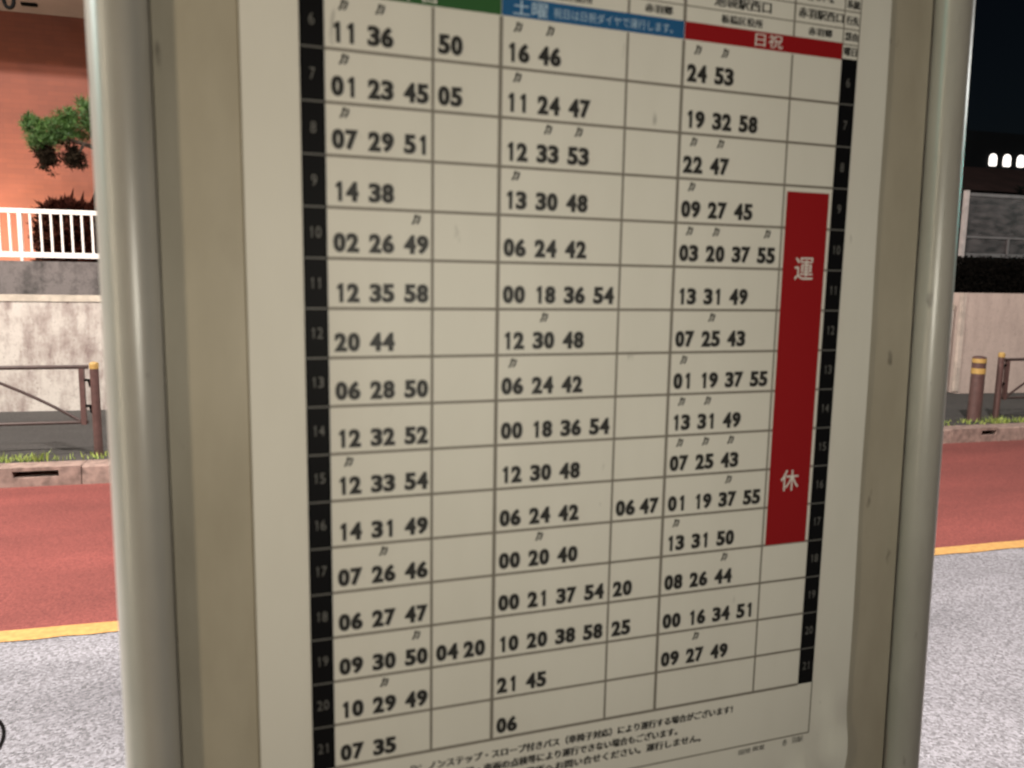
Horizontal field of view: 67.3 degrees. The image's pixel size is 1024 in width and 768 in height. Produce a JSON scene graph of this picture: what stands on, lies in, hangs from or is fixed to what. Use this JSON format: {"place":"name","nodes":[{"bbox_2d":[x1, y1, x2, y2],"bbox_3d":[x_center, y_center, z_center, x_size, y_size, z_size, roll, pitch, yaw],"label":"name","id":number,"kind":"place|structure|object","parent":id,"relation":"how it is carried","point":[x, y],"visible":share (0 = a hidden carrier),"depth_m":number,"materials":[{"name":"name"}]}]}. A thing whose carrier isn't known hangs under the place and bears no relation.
{"place":"outdoors","nodes":[
{"label":"outdoors","id":0,"kind":"place"},
{"bbox_2d":[0,547,1023,767],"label":"road","id":1,"kind":"structure","parent":0,"point":[61,704],"depth_m":3.16,"materials":[{"name":"grey asphalt"}]},
{"bbox_2d":[0,720,5,747],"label":"manhole cover","id":2,"kind":"object","parent":1,"relation":"on","point":[3,734],"visible":0.96,"depth_m":2.77,"materials":[{"name":"metal"}]},
{"bbox_2d":[0,540,1023,641],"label":"yellow line","id":3,"kind":"object","parent":1,"relation":"on","point":[49,632],"visible":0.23,"depth_m":3.60,"materials":[{"name":"paint"}]},
{"bbox_2d":[0,440,1023,630],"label":"red lane","id":4,"kind":"structure","parent":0,"point":[57,562],"depth_m":5.12,"materials":[{"name":"red asphalt"}]},
{"bbox_2d":[0,392,1023,463],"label":"pavement","id":5,"kind":"structure","parent":0,"point":[61,440],"depth_m":7.48,"materials":[{"name":"concrete"}]},
{"bbox_2d":[0,362,102,455],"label":"guard rail","id":6,"kind":"object","parent":5,"relation":"on","point":[94,386],"visible":0.95,"depth_m":6.32,"materials":[{"name":"brown metal"}]},
{"bbox_2d":[0,451,108,462],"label":"grass","id":7,"kind":"structure","parent":5,"relation":"on","point":[35,458],"depth_m":6.21,"materials":[{"name":"green plant"}]},
{"bbox_2d":[0,294,954,411],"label":"retaining wall","id":8,"kind":"structure","parent":5,"relation":"on","point":[50,329],"depth_m":8.38,"materials":[{"name":"concrete"}]},
{"bbox_2d":[966,356,986,421],"bbox_3d":[5.306,0.063,8.782,0.149,0.770,0.149,-2,8,-18],"label":"bollard","id":9,"kind":"object","parent":5,"relation":"on","point":[976,388],"visible":0.98,"depth_m":8.73,"materials":[{"name":"brown metal"}]},
{"bbox_2d":[944,414,1023,425],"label":"grass","id":10,"kind":"structure","parent":5,"relation":"on","point":[998,420],"depth_m":8.70,"materials":[{"name":"green plant"}]},
{"bbox_2d":[947,293,1023,392],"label":"retaining wall","id":11,"kind":"structure","parent":5,"relation":"on","point":[990,326],"depth_m":11.05,"materials":[{"name":"concrete"}]},
{"bbox_2d":[992,352,1023,419],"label":"guard rail","id":12,"kind":"object","parent":5,"relation":"on","point":[1002,368],"visible":0.94,"depth_m":8.85,"materials":[{"name":"brown metal"}]},
{"bbox_2d":[956,166,1023,290],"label":"house","id":13,"kind":"structure","parent":0,"point":[989,180],"depth_m":35.59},
{"bbox_2d":[963,130,1023,169],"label":"apartment block","id":14,"kind":"structure","parent":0,"point":[987,149],"depth_m":48.46,"materials":[{"name":"black"}]},
{"bbox_2d":[989,154,996,165],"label":"window","id":15,"kind":"structure","parent":14,"relation":"in","point":[993,157],"depth_m":48.49,"materials":[{"name":"white glass"}]},
{"bbox_2d":[1003,154,1010,166],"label":"window","id":16,"kind":"structure","parent":14,"relation":"in","point":[1007,158],"depth_m":48.77,"materials":[{"name":"white glass"}]},
{"bbox_2d":[1016,155,1023,166],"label":"window","id":17,"kind":"structure","parent":14,"relation":"in","point":[1020,160],"depth_m":49.05,"materials":[{"name":"white glass"}]},
{"bbox_2d":[966,0,1023,133],"label":"sky","id":18,"kind":"structure","parent":0,"point":[996,84],"materials":[{"name":"black"}]},
{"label":"hill ground","id":19,"kind":"structure","parent":0,"visible":0},
{"bbox_2d":[954,254,1023,293],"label":"hedge","id":20,"kind":"object","parent":19,"relation":"on","point":[1001,270],"visible":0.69,"depth_m":11.48,"materials":[{"name":"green plant"}]},
{"bbox_2d":[957,190,1023,281],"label":"panel fence","id":21,"kind":"object","parent":19,"relation":"on","point":[992,225],"visible":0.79,"depth_m":11.95,"materials":[{"name":"paint"}]},
{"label":"upper ground","id":22,"kind":"structure","parent":0,"visible":0},
{"bbox_2d":[0,0,94,260],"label":"building","id":23,"kind":"structure","parent":22,"relation":"on","point":[43,61],"depth_m":11.09,"materials":[{"name":"paint"}]},
{"bbox_2d":[0,260,99,294],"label":"wall","id":24,"kind":"structure","parent":22,"relation":"on","point":[48,278],"depth_m":8.88,"materials":[{"name":"concrete"}]},
{"bbox_2d":[0,208,97,260],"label":"railing","id":25,"kind":"object","parent":24,"relation":"on","point":[21,254],"visible":0.23,"depth_m":8.87,"materials":[{"name":"white metal"}]},
{"bbox_2d":[16,93,91,177],"bbox_3d":[-5.063,-2.647,9.710,2.060,2.420,1.148,-2,8,-18],"label":"pine tree","id":26,"kind":"object","parent":22,"relation":"on","point":[42,143],"visible":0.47,"depth_m":9.38,"materials":[{"name":"green plant"}]},
{"bbox_2d":[27,188,97,261],"bbox_3d":[-5.943,-2.089,10.405,1.088,1.208,1.448,-2,8,-18],"label":"shrub","id":27,"kind":"object","parent":22,"relation":"on","point":[67,203],"visible":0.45,"depth_m":10.20,"materials":[{"name":"brown plant"}]},
{"label":"ground","id":28,"kind":"structure","parent":0,"visible":0},
{"bbox_2d":[0,423,1023,487],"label":"kerb","id":29,"kind":"structure","parent":28,"relation":"on","point":[33,474],"depth_m":6.10,"materials":[{"name":"concrete"}]},
{"bbox_2d":[1014,185,1023,195],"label":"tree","id":30,"kind":"object","parent":28,"relation":"on","point":[1020,191],"visible":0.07,"depth_m":25.45,"materials":[{"name":"green plant"}]},
{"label":"near pavement","id":31,"kind":"structure","parent":0,"visible":0},
{"bbox_2d":[84,0,975,767],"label":"bus stop board","id":32,"kind":"object","parent":31,"relation":"on","point":[164,76],"visible":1,"depth_m":0.40,"materials":[{"name":"paint"}]},
{"bbox_2d":[239,0,891,767],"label":"timetable sheet","id":33,"kind":"object","parent":32,"relation":"attached to","point":[559,330],"visible":1,"depth_m":0.45,"materials":[{"name":"paper"}]}
]}

